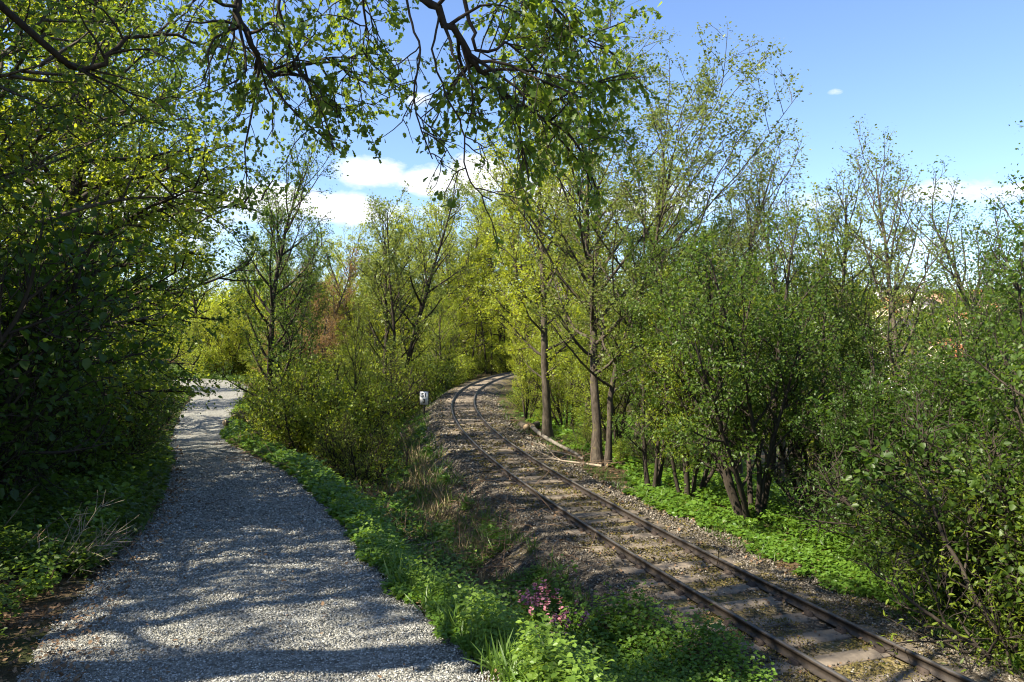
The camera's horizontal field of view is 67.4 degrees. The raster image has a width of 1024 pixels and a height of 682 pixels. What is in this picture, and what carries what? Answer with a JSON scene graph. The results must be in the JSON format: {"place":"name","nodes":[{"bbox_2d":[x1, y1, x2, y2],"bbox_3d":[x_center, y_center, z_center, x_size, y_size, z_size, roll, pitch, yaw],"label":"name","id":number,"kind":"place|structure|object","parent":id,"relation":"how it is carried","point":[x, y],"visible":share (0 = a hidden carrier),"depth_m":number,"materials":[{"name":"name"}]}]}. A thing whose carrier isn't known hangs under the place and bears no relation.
{"place":"outdoors","nodes":[
{"label":"outdoors","id":0,"kind":"place"},
{"bbox_2d":[282,423,570,639],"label":"dry grass","id":1,"kind":"structure","parent":0,"point":[437,493],"depth_m":16.69,"materials":[{"name":"plant"}]},
{"bbox_2d":[0,307,1022,681],"bbox_3d":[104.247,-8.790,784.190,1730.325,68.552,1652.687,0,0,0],"label":"ground","id":2,"kind":"structure","parent":0,"point":[24,643],"depth_m":6.83,"materials":[{"name":"brown soil"}]},
{"bbox_2d":[0,70,46,307],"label":"deciduous tree","id":3,"kind":"object","parent":2,"relation":"on","point":[12,154],"visible":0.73,"depth_m":9.55,"materials":[{"name":"green plant"}]},
{"bbox_2d":[0,352,93,503],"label":"bush","id":4,"kind":"object","parent":2,"relation":"on","point":[22,438],"visible":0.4,"depth_m":10.23,"materials":[{"name":"green plant"}]},
{"bbox_2d":[1,288,109,483],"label":"bush","id":5,"kind":"object","parent":2,"relation":"on","point":[67,444],"visible":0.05,"depth_m":11.94,"materials":[{"name":"green plant"}]},
{"bbox_2d":[0,1,136,430],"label":"deciduous tree","id":6,"kind":"object","parent":2,"relation":"on","point":[41,132],"visible":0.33,"depth_m":11.58,"materials":[{"name":"green plant"}]},
{"bbox_2d":[0,273,155,485],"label":"bush","id":7,"kind":"object","parent":2,"relation":"on","point":[78,340],"visible":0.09,"depth_m":11.61,"materials":[{"name":"green plant"}]},
{"bbox_2d":[0,0,165,407],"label":"deciduous tree","id":8,"kind":"object","parent":2,"relation":"on","point":[18,169],"visible":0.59,"depth_m":8.62,"materials":[{"name":"green plant"}]},
{"bbox_2d":[0,450,166,598],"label":"tall shade herbs","id":9,"kind":"object","parent":2,"relation":"on","point":[125,484],"visible":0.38,"depth_m":8.97,"materials":[{"name":"green plant"}]},
{"bbox_2d":[25,350,150,484],"bbox_3d":[-7.729,1.487,13.123,3.458,3.046,3.739,0,0,-35],"label":"bush","id":10,"kind":"object","parent":2,"relation":"on","point":[81,457],"visible":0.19,"depth_m":13.18,"materials":[{"name":"green plant"}]},
{"bbox_2d":[38,491,139,579],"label":"dead shrub","id":11,"kind":"object","parent":2,"relation":"on","point":[102,543],"visible":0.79,"depth_m":7.25,"materials":[{"name":"brown plant"}]},
{"bbox_2d":[0,166,179,506],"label":"bush","id":12,"kind":"object","parent":2,"relation":"on","point":[51,318],"visible":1,"depth_m":9.59,"materials":[{"name":"green plant"}]},
{"bbox_2d":[10,104,180,365],"bbox_3d":[-17.015,-2.828,30.667,8.235,13.663,8.302,0,0,27],"label":"deciduous tree","id":13,"kind":"object","parent":2,"relation":"on","point":[110,253],"visible":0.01,"depth_m":31.07,"materials":[{"name":"green plant"}]},
{"bbox_2d":[0,387,194,635],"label":"woodland herbs","id":14,"kind":"object","parent":2,"relation":"on","point":[23,524],"visible":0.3,"depth_m":8.82,"materials":[{"name":"green plant"}]},
{"bbox_2d":[0,0,222,423],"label":"deciduous tree","id":15,"kind":"object","parent":2,"relation":"on","point":[52,144],"visible":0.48,"depth_m":14.05,"materials":[{"name":"green plant"}]},
{"bbox_2d":[57,340,184,469],"bbox_3d":[-8.650,1.519,15.717,3.772,3.322,4.079,0,0,23],"label":"bush","id":16,"kind":"object","parent":2,"relation":"on","point":[141,422],"visible":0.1,"depth_m":15.86,"materials":[{"name":"green plant"}]},
{"bbox_2d":[0,0,255,437],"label":"deciduous tree","id":17,"kind":"object","parent":2,"relation":"on","point":[204,155],"visible":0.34,"depth_m":15.83,"materials":[{"name":"green plant"}]},
{"bbox_2d":[109,369,174,463],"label":"bush","id":18,"kind":"object","parent":2,"relation":"on","point":[133,443],"visible":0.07,"depth_m":17.77,"materials":[{"name":"green plant"}]},
{"bbox_2d":[0,0,286,427],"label":"deciduous tree","id":19,"kind":"object","parent":2,"relation":"on","point":[242,261],"visible":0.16,"depth_m":24.89,"materials":[{"name":"green plant"}]},
{"bbox_2d":[0,0,291,422],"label":"deciduous tree","id":20,"kind":"object","parent":2,"relation":"on","point":[180,57],"visible":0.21,"depth_m":20.36,"materials":[{"name":"green plant"}]},
{"bbox_2d":[139,215,244,362],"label":"deciduous tree","id":21,"kind":"object","parent":2,"relation":"on","point":[206,293],"visible":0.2,"depth_m":73.51,"materials":[{"name":"green plant"}]},
{"bbox_2d":[185,343,250,378],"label":"bush","id":22,"kind":"object","parent":2,"relation":"on","point":[205,355],"visible":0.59,"depth_m":64.64,"materials":[{"name":"green plant"}]},
{"bbox_2d":[190,291,257,374],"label":"deciduous tree","id":23,"kind":"object","parent":2,"relation":"on","point":[219,341],"visible":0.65,"depth_m":65.92,"materials":[{"name":"green plant"}]},
{"bbox_2d":[218,255,294,353],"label":"deciduous tree","id":24,"kind":"object","parent":2,"relation":"on","point":[245,299],"visible":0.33,"depth_m":77.12,"materials":[{"name":"green plant"}]},
{"bbox_2d":[17,378,502,681],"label":"footpath","id":25,"kind":"structure","parent":2,"relation":"on","point":[198,425],"depth_m":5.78,"materials":[{"name":"grey gravel"}]},
{"bbox_2d":[209,118,348,412],"bbox_3d":[-9.397,-2.331,31.961,6.136,14.555,5.166,0,0,-31],"label":"deciduous tree","id":26,"kind":"object","parent":2,"relation":"on","point":[271,342],"visible":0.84,"depth_m":31.73,"materials":[{"name":"green plant"}]},
{"bbox_2d":[228,358,331,430],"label":"bush","id":27,"kind":"object","parent":2,"relation":"on","point":[255,388],"visible":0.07,"depth_m":34.88,"materials":[{"name":"green plant"}]},
{"bbox_2d":[223,374,339,440],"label":"bush","id":28,"kind":"object","parent":2,"relation":"on","point":[254,421],"visible":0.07,"depth_m":30.71,"materials":[{"name":"green plant"}]},
{"bbox_2d":[246,185,333,389],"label":"deciduous tree","id":29,"kind":"object","parent":2,"relation":"on","point":[310,346],"visible":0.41,"depth_m":37.13,"materials":[{"name":"green plant"}]},
{"bbox_2d":[231,354,362,441],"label":"bush","id":30,"kind":"object","parent":2,"relation":"on","point":[311,377],"visible":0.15,"depth_m":28.31,"materials":[{"name":"green plant"}]},
{"bbox_2d":[250,300,349,374],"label":"bush","id":31,"kind":"object","parent":2,"relation":"on","point":[327,336],"visible":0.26,"depth_m":53.58,"materials":[{"name":"green plant"}]},
{"bbox_2d":[242,377,364,463],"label":"bush","id":32,"kind":"object","parent":2,"relation":"on","point":[269,416],"visible":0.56,"depth_m":24.13,"materials":[{"name":"green plant"}]},
{"bbox_2d":[276,247,369,366],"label":"deciduous tree","id":33,"kind":"object","parent":2,"relation":"on","point":[336,308],"visible":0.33,"depth_m":61.56,"materials":[{"name":"green plant"}]},
{"bbox_2d":[252,343,393,415],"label":"bush","id":34,"kind":"object","parent":2,"relation":"on","point":[292,363],"visible":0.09,"depth_m":34.38,"materials":[{"name":"green plant"}]},
{"bbox_2d":[0,0,666,272],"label":"oak tree","id":35,"kind":"object","parent":2,"relation":"on","point":[323,103],"visible":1,"depth_m":6.94,"materials":[{"name":"green plant"}]},
{"bbox_2d":[254,354,423,449],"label":"bush","id":36,"kind":"object","parent":2,"relation":"on","point":[336,378],"visible":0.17,"depth_m":27.50,"materials":[{"name":"green plant"}]},
{"bbox_2d":[273,369,409,465],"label":"bush","id":37,"kind":"object","parent":2,"relation":"on","point":[374,413],"visible":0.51,"depth_m":24.40,"materials":[{"name":"green plant"}]},
{"bbox_2d":[292,221,399,361],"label":"deciduous tree","id":38,"kind":"object","parent":2,"relation":"on","point":[348,249],"visible":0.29,"depth_m":68.94,"materials":[{"name":"green plant"}]},
{"bbox_2d":[306,227,398,359],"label":"deciduous tree","id":39,"kind":"object","parent":2,"relation":"on","point":[339,288],"visible":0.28,"depth_m":63.53,"materials":[{"name":"green plant"}]},
{"bbox_2d":[334,281,380,421],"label":"young tree","id":40,"kind":"object","parent":2,"relation":"on","point":[357,351],"visible":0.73,"depth_m":27.06,"materials":[{"name":"green plant"}]},
{"bbox_2d":[305,406,413,491],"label":"bush","id":41,"kind":"object","parent":2,"relation":"on","point":[342,449],"visible":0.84,"depth_m":20.31,"materials":[{"name":"green plant"}]},
{"bbox_2d":[0,415,718,607],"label":"brushwood","id":42,"kind":"object","parent":2,"relation":"on","point":[459,527],"visible":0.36,"depth_m":13.26,"materials":[{"name":"brown plant"}]},
{"bbox_2d":[89,276,639,362],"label":"woodland","id":43,"kind":"object","parent":2,"relation":"on","point":[210,300],"visible":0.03,"depth_m":90.02,"materials":[{"name":"green plant"}]},
{"bbox_2d":[328,340,439,422],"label":"bush","id":44,"kind":"object","parent":2,"relation":"on","point":[411,382],"visible":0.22,"depth_m":36.60,"materials":[{"name":"green plant"}]},
{"bbox_2d":[368,222,433,362],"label":"deciduous tree","id":45,"kind":"object","parent":2,"relation":"on","point":[401,317],"visible":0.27,"depth_m":59.92,"materials":[{"name":"plant"}]},
{"bbox_2d":[339,166,479,397],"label":"deciduous tree","id":46,"kind":"object","parent":2,"relation":"on","point":[389,261],"visible":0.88,"depth_m":41.42,"materials":[{"name":"green plant"}]},
{"bbox_2d":[390,349,454,410],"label":"bush","id":47,"kind":"object","parent":2,"relation":"on","point":[431,374],"visible":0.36,"depth_m":41.07,"materials":[{"name":"green plant"}]},
{"bbox_2d":[363,196,500,357],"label":"deciduous tree","id":48,"kind":"object","parent":2,"relation":"on","point":[464,316],"visible":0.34,"depth_m":65.93,"materials":[{"name":"green plant"}]},
{"bbox_2d":[406,273,459,360],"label":"deciduous tree","id":49,"kind":"object","parent":2,"relation":"on","point":[446,307],"visible":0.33,"depth_m":55.86,"materials":[{"name":"green plant"}]},
{"bbox_2d":[411,355,460,396],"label":"bush","id":50,"kind":"object","parent":2,"relation":"on","point":[448,379],"visible":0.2,"depth_m":49.21,"materials":[{"name":"green plant"}]},
{"bbox_2d":[414,349,476,390],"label":"bush","id":51,"kind":"object","parent":2,"relation":"on","point":[462,363],"visible":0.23,"depth_m":54.20,"materials":[{"name":"green plant"}]},
{"bbox_2d":[418,291,474,392],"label":"deciduous tree","id":52,"kind":"object","parent":2,"relation":"on","point":[449,352],"visible":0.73,"depth_m":49.52,"materials":[{"name":"green plant"}]},
{"bbox_2d":[330,413,570,621],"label":"bank weeds","id":53,"kind":"object","parent":2,"relation":"on","point":[420,432],"visible":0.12,"depth_m":13.32,"materials":[{"name":"green plant"}]},
{"bbox_2d":[411,188,504,359],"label":"deciduous tree","id":54,"kind":"object","parent":2,"relation":"on","point":[434,210],"visible":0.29,"depth_m":73.86,"materials":[{"name":"green plant"}]},
{"bbox_2d":[459,195,514,357],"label":"deciduous tree","id":55,"kind":"object","parent":2,"relation":"on","point":[484,262],"visible":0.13,"depth_m":82.18,"materials":[{"name":"green plant"}]},
{"bbox_2d":[218,398,780,681],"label":"herb ground cover","id":56,"kind":"object","parent":2,"relation":"on","point":[620,667],"visible":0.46,"depth_m":8.38,"materials":[{"name":"green plant"}]},
{"bbox_2d":[435,171,571,362],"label":"deciduous tree","id":57,"kind":"object","parent":2,"relation":"on","point":[469,206],"visible":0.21,"depth_m":79.44,"materials":[{"name":"green plant"}]},
{"bbox_2d":[483,338,533,373],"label":"bush","id":58,"kind":"object","parent":2,"relation":"on","point":[503,357],"visible":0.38,"depth_m":69.45,"materials":[{"name":"green plant"}]},
{"bbox_2d":[0,400,1021,681],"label":"leaf litter","id":59,"kind":"object","parent":2,"relation":"on","point":[42,674],"visible":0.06,"depth_m":7.21,"materials":[{"name":"brown plant"}]},
{"bbox_2d":[467,167,561,404],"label":"deciduous tree","id":60,"kind":"object","parent":2,"relation":"on","point":[503,287],"visible":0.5,"depth_m":36.62,"materials":[{"name":"green plant"}]},
{"bbox_2d":[458,200,581,370],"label":"deciduous tree","id":61,"kind":"object","parent":2,"relation":"on","point":[490,274],"visible":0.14,"depth_m":72.48,"materials":[{"name":"green plant"}]},
{"bbox_2d":[504,303,561,419],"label":"hazel bush","id":62,"kind":"object","parent":2,"relation":"on","point":[523,385],"visible":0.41,"depth_m":30.79,"materials":[{"name":"green plant"}]},
{"bbox_2d":[316,471,750,681],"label":"tall broad herbs","id":63,"kind":"object","parent":2,"relation":"on","point":[557,654],"visible":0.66,"depth_m":4.83,"materials":[{"name":"green plant"}]},
{"bbox_2d":[474,68,614,439],"bbox_3d":[0.919,-2.591,24.373,4.550,12.279,3.986,0,0,-11],"label":"deciduous tree","id":64,"kind":"object","parent":2,"relation":"on","point":[547,430],"visible":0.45,"depth_m":24.43,"materials":[{"name":"green plant"}]},
{"bbox_2d":[506,207,598,380],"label":"deciduous tree","id":65,"kind":"object","parent":2,"relation":"on","point":[549,299],"visible":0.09,"depth_m":58.98,"materials":[{"name":"green plant"}]},
{"bbox_2d":[512,323,604,428],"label":"hazel bush","id":66,"kind":"object","parent":2,"relation":"on","point":[553,395],"visible":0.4,"depth_m":27.20,"materials":[{"name":"green plant"}]},
{"bbox_2d":[518,111,618,415],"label":"deciduous tree","id":67,"kind":"object","parent":2,"relation":"on","point":[547,242],"visible":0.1,"depth_m":32.12,"materials":[{"name":"green plant"}]},
{"bbox_2d":[560,419,605,448],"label":"bush","id":68,"kind":"object","parent":2,"relation":"on","point":[586,434],"visible":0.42,"depth_m":23.26,"materials":[{"name":"green plant"}]},
{"bbox_2d":[540,146,648,426],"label":"deciduous tree","id":69,"kind":"object","parent":2,"relation":"on","point":[598,215],"visible":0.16,"depth_m":29.07,"materials":[{"name":"green plant"}]},
{"bbox_2d":[554,317,657,443],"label":"hazel bush","id":70,"kind":"object","parent":2,"relation":"on","point":[603,393],"visible":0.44,"depth_m":22.61,"materials":[{"name":"green plant"}]},
{"bbox_2d":[444,0,811,466],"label":"deciduous tree","id":71,"kind":"object","parent":2,"relation":"on","point":[594,341],"visible":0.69,"depth_m":18.30,"materials":[{"name":"green plant"}]},
{"bbox_2d":[583,205,715,430],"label":"deciduous tree","id":72,"kind":"object","parent":2,"relation":"on","point":[649,413],"visible":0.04,"depth_m":41.86,"materials":[{"name":"green plant"}]},
{"bbox_2d":[598,146,705,441],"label":"deciduous tree","id":73,"kind":"object","parent":2,"relation":"on","point":[662,224],"visible":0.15,"depth_m":25.68,"materials":[{"name":"green plant"}]},
{"bbox_2d":[620,424,712,477],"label":"bush","id":74,"kind":"object","parent":2,"relation":"on","point":[667,461],"visible":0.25,"depth_m":19.52,"materials":[{"name":"green plant"}]},
{"bbox_2d":[604,198,730,486],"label":"deciduous tree","id":75,"kind":"object","parent":2,"relation":"on","point":[658,471],"visible":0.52,"depth_m":16.75,"materials":[{"name":"green plant"}]},
{"bbox_2d":[622,204,757,456],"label":"deciduous tree","id":76,"kind":"object","parent":2,"relation":"on","point":[653,240],"visible":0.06,"depth_m":24.14,"materials":[{"name":"green plant"}]},
{"bbox_2d":[617,258,793,498],"bbox_3d":[3.909,0.900,15.988,3.760,5.426,3.034,0,0,-30],"label":"hazel bush","id":77,"kind":"object","parent":2,"relation":"on","point":[706,478],"visible":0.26,"depth_m":15.90,"materials":[{"name":"green plant"}]},
{"bbox_2d":[401,366,1023,681],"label":"railway ballast","id":78,"kind":"structure","parent":2,"relation":"on","point":[769,611],"depth_m":10.34,"materials":[{"name":"gravel"}]},
{"bbox_2d":[378,408,1021,681],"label":"moss","id":79,"kind":"object","parent":78,"relation":"on","point":[691,560],"visible":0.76,"depth_m":10.73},
{"bbox_2d":[380,388,1023,681],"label":"ballast stones","id":80,"kind":"object","parent":78,"relation":"on","point":[471,465],"visible":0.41,"depth_m":12.43,"materials":[{"name":"gravel"}]},
{"bbox_2d":[443,367,976,681],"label":"railway track","id":81,"kind":"structure","parent":78,"relation":"on","point":[816,666],"depth_m":9.95,"materials":[{"name":"metal"}]},
{"bbox_2d":[620,194,859,521],"bbox_3d":[4.063,0.451,14.157,3.979,6.367,4.931,0,0,0],"label":"hazel bush","id":82,"kind":"object","parent":2,"relation":"on","point":[747,395],"visible":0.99,"depth_m":13.48,"materials":[{"name":"green plant"}]},
{"bbox_2d":[681,118,833,479],"bbox_3d":[6.958,-0.900,22.638,4.694,11.136,3.952,0,0,39],"label":"deciduous tree","id":83,"kind":"object","parent":2,"relation":"on","point":[750,239],"visible":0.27,"depth_m":22.29,"materials":[{"name":"green plant"}]},
{"bbox_2d":[509,387,1023,669],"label":"trackside herbs","id":84,"kind":"object","parent":2,"relation":"on","point":[836,567],"visible":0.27,"depth_m":13.24,"materials":[{"name":"green plant"}]},
{"bbox_2d":[717,129,821,483],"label":"deciduous tree","id":85,"kind":"object","parent":2,"relation":"on","point":[775,268],"visible":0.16,"depth_m":25.98,"materials":[{"name":"green plant"}]},
{"bbox_2d":[717,217,925,514],"bbox_3d":[6.305,0.812,15.817,4.417,6.374,3.564,0,0,20],"label":"hazel bush","id":86,"kind":"object","parent":2,"relation":"on","point":[840,352],"visible":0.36,"depth_m":15.16,"materials":[{"name":"green plant"}]},
{"bbox_2d":[764,182,886,496],"bbox_3d":[8.655,0.100,21.308,3.672,9.610,3.282,0,0,-40],"label":"deciduous tree","id":87,"kind":"object","parent":2,"relation":"on","point":[815,224],"visible":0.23,"depth_m":20.96,"materials":[{"name":"green plant"}]},
{"bbox_2d":[764,147,951,506],"bbox_3d":[8.191,0.082,19.225,3.699,9.553,4.393,0,0,4],"label":"deciduous tree","id":88,"kind":"object","parent":2,"relation":"on","point":[847,222],"visible":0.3,"depth_m":18.82,"materials":[{"name":"green plant"}]},
{"bbox_2d":[789,246,939,494],"bbox_3d":[15.371,1.674,34.978,7.275,12.070,7.334,0,0,31],"label":"deciduous tree","id":89,"kind":"object","parent":2,"relation":"on","point":[877,319],"visible":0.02,"depth_m":34.81,"materials":[{"name":"green plant"}]},
{"bbox_2d":[785,116,966,444],"bbox_3d":[7.273,-0.151,14.742,2.785,8.633,3.308,0,0,-11],"label":"deciduous tree","id":90,"kind":"object","parent":2,"relation":"on","point":[891,307],"visible":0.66,"depth_m":14.57,"materials":[{"name":"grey plant"}]},
{"bbox_2d":[735,287,1023,445],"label":"hillside wood","id":91,"kind":"object","parent":2,"relation":"on","point":[962,306],"visible":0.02,"depth_m":325.75,"materials":[{"name":"green plant"}]},
{"bbox_2d":[759,393,1010,556],"bbox_3d":[6.262,2.495,12.725,4.339,3.306,4.677,0,0,-26],"label":"bush","id":92,"kind":"object","parent":2,"relation":"on","point":[783,483],"visible":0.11,"depth_m":13.30,"materials":[{"name":"green plant"}]},
{"bbox_2d":[787,316,994,548],"bbox_3d":[5.914,1.648,12.079,3.206,4.140,2.587,0,0,15],"label":"hazel bush","id":93,"kind":"object","parent":2,"relation":"on","point":[838,422],"visible":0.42,"depth_m":11.80,"materials":[{"name":"green plant"}]},
{"bbox_2d":[767,375,1023,604],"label":"bush","id":94,"kind":"object","parent":2,"relation":"on","point":[920,438],"visible":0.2,"depth_m":10.76,"materials":[{"name":"green plant"}]},
{"bbox_2d":[798,338,1023,567],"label":"bush","id":95,"kind":"object","parent":2,"relation":"on","point":[919,451],"visible":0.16,"depth_m":10.75,"materials":[{"name":"green plant"}]},
{"bbox_2d":[847,476,1002,584],"bbox_3d":[6.043,2.837,10.794,2.511,1.778,2.322,0,0,40],"label":"bush","id":96,"kind":"object","parent":2,"relation":"on","point":[874,536],"visible":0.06,"depth_m":10.89,"materials":[{"name":"green plant"}]},
{"bbox_2d":[832,422,1023,634],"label":"bush","id":97,"kind":"object","parent":2,"relation":"on","point":[1009,561],"visible":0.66,"depth_m":8.77,"materials":[{"name":"green plant"}]},
{"bbox_2d":[846,434,1023,675],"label":"bush","id":98,"kind":"object","parent":2,"relation":"on","point":[990,620],"visible":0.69,"depth_m":8.04,"materials":[{"name":"green plant"}]},
{"bbox_2d":[853,465,1023,615],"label":"bush","id":99,"kind":"object","parent":2,"relation":"on","point":[919,540],"visible":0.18,"depth_m":9.52,"materials":[{"name":"green plant"}]},
{"bbox_2d":[876,155,1023,405],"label":"deciduous tree","id":100,"kind":"object","parent":2,"relation":"on","point":[941,240],"visible":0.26,"depth_m":17.27,"materials":[{"name":"green plant"}]},
{"bbox_2d":[887,242,1023,472],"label":"hazel bush","id":101,"kind":"object","parent":2,"relation":"on","point":[956,387],"visible":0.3,"depth_m":11.37,"materials":[{"name":"green plant"}]},
{"bbox_2d":[892,206,1022,444],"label":"deciduous tree","id":102,"kind":"object","parent":2,"relation":"on","point":[975,293],"visible":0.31,"depth_m":13.25,"materials":[{"name":"green plant"}]},
{"bbox_2d":[924,175,1023,571],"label":"deciduous tree","id":103,"kind":"object","parent":2,"relation":"on","point":[1018,369],"visible":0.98,"depth_m":8.37,"materials":[{"name":"green plant"}]},
{"bbox_2d":[954,85,1023,516],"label":"deciduous tree","id":104,"kind":"object","parent":2,"relation":"on","point":[988,283],"visible":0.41,"depth_m":9.71,"materials":[{"name":"green plant"}]},
{"bbox_2d":[0,386,1023,681],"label":"grass","id":105,"kind":"structure","parent":0,"point":[494,650],"depth_m":11.03,"materials":[{"name":"green plant"}]},
{"bbox_2d":[0,0,1023,299],"label":"sky","id":106,"kind":"structure","parent":0,"point":[947,76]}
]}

